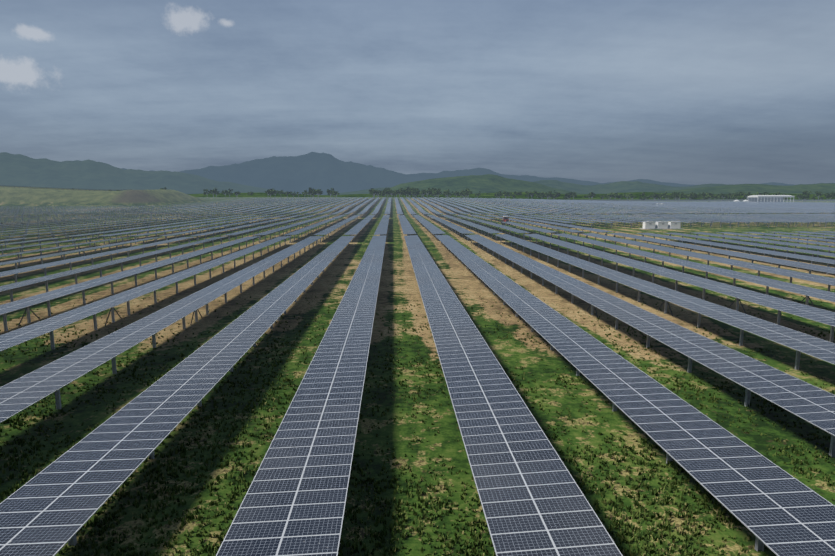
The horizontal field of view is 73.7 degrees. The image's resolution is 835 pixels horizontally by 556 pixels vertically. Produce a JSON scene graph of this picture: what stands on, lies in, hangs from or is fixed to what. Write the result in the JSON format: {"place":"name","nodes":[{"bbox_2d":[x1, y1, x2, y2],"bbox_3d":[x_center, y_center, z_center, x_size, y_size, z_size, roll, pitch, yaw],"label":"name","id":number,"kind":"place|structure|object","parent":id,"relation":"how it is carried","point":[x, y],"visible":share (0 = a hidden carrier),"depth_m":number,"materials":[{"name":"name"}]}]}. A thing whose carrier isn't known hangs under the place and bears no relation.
{"place":"outdoors","nodes":[
{"label":"outdoors","id":0,"kind":"place"},
{"bbox_2d":[0,152,297,193],"bbox_3d":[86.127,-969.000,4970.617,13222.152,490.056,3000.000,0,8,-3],"label":"mountain","id":1,"kind":"structure","parent":0,"point":[18,170],"depth_m":4136.76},
{"bbox_2d":[0,186,834,555],"bbox_3d":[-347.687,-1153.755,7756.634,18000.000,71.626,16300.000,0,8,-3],"label":"ground","id":2,"kind":"structure","parent":0,"point":[398,288],"depth_m":51.37,"materials":[{"name":"green plant"}]},
{"bbox_2d":[3,185,124,190],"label":"hill fence","id":3,"kind":"object","parent":2,"relation":"on","point":[62,188],"visible":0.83,"depth_m":623.49,"materials":[{"name":"grey"}]},
{"bbox_2d":[0,198,834,551],"bbox_3d":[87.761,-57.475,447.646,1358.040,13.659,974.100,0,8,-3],"label":"support posts","id":4,"kind":"object","parent":2,"relation":"on","point":[614,408],"visible":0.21,"depth_m":161.36,"materials":[{"name":"metal"}]},
{"bbox_2d":[0,197,834,555],"bbox_3d":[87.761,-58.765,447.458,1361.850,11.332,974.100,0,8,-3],"label":"solar panels","id":5,"kind":"object","parent":4,"relation":"on","point":[534,499],"visible":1,"depth_m":35.73,"materials":[{"name":"blue glass"}]},
{"bbox_2d":[0,292,834,555],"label":"grass tufts","id":6,"kind":"object","parent":2,"relation":"on","point":[666,526],"visible":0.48,"depth_m":28.25,"materials":[{"name":"green plant"}]},
{"bbox_2d":[72,187,834,201],"bbox_3d":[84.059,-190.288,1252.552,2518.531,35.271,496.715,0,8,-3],"label":"trees","id":7,"kind":"object","parent":2,"relation":"on","point":[467,192],"visible":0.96,"depth_m":1169.56,"materials":[{"name":"green plant"}]},
{"bbox_2d":[639,221,681,228],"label":"inverter station","id":8,"kind":"object","parent":2,"relation":"on","point":[662,225],"visible":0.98,"depth_m":240.65,"materials":[{"name":"white paint"}]},
{"bbox_2d":[748,195,794,201],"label":"warehouse","id":9,"kind":"structure","parent":2,"relation":"on","point":[765,198],"depth_m":933.54,"materials":[{"name":"white paint"}]},
{"bbox_2d":[0,0,834,184],"label":"sky","id":10,"kind":"structure","parent":0,"point":[689,92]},
{"bbox_2d":[120,152,793,194],"bbox_3d":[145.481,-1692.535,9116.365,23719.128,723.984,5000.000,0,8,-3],"label":"mountain","id":11,"kind":"structure","parent":0,"point":[323,172],"depth_m":8055.98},
{"bbox_2d":[501,216,509,224],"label":"tractor","id":12,"kind":"object","parent":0,"point":[505,218],"visible":0.67,"depth_m":277.14,"materials":[{"name":"red"}]},
{"bbox_2d":[188,192,833,199],"bbox_3d":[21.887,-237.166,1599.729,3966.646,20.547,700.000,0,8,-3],"label":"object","id":13,"kind":"structure","parent":0,"point":[492,196],"depth_m":1416.71,"materials":[{"name":"green plant"}]},
{"bbox_2d":[336,180,834,194],"bbox_3d":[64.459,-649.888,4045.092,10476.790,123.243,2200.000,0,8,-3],"label":"hill","id":14,"kind":"structure","parent":0,"point":[624,186],"depth_m":3700.72,"materials":[{"name":"green plant"}]},
{"bbox_2d":[381,174,834,194],"bbox_3d":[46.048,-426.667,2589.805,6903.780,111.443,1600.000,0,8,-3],"label":"hill","id":15,"kind":"structure","parent":0,"point":[487,183],"depth_m":2294.00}
]}

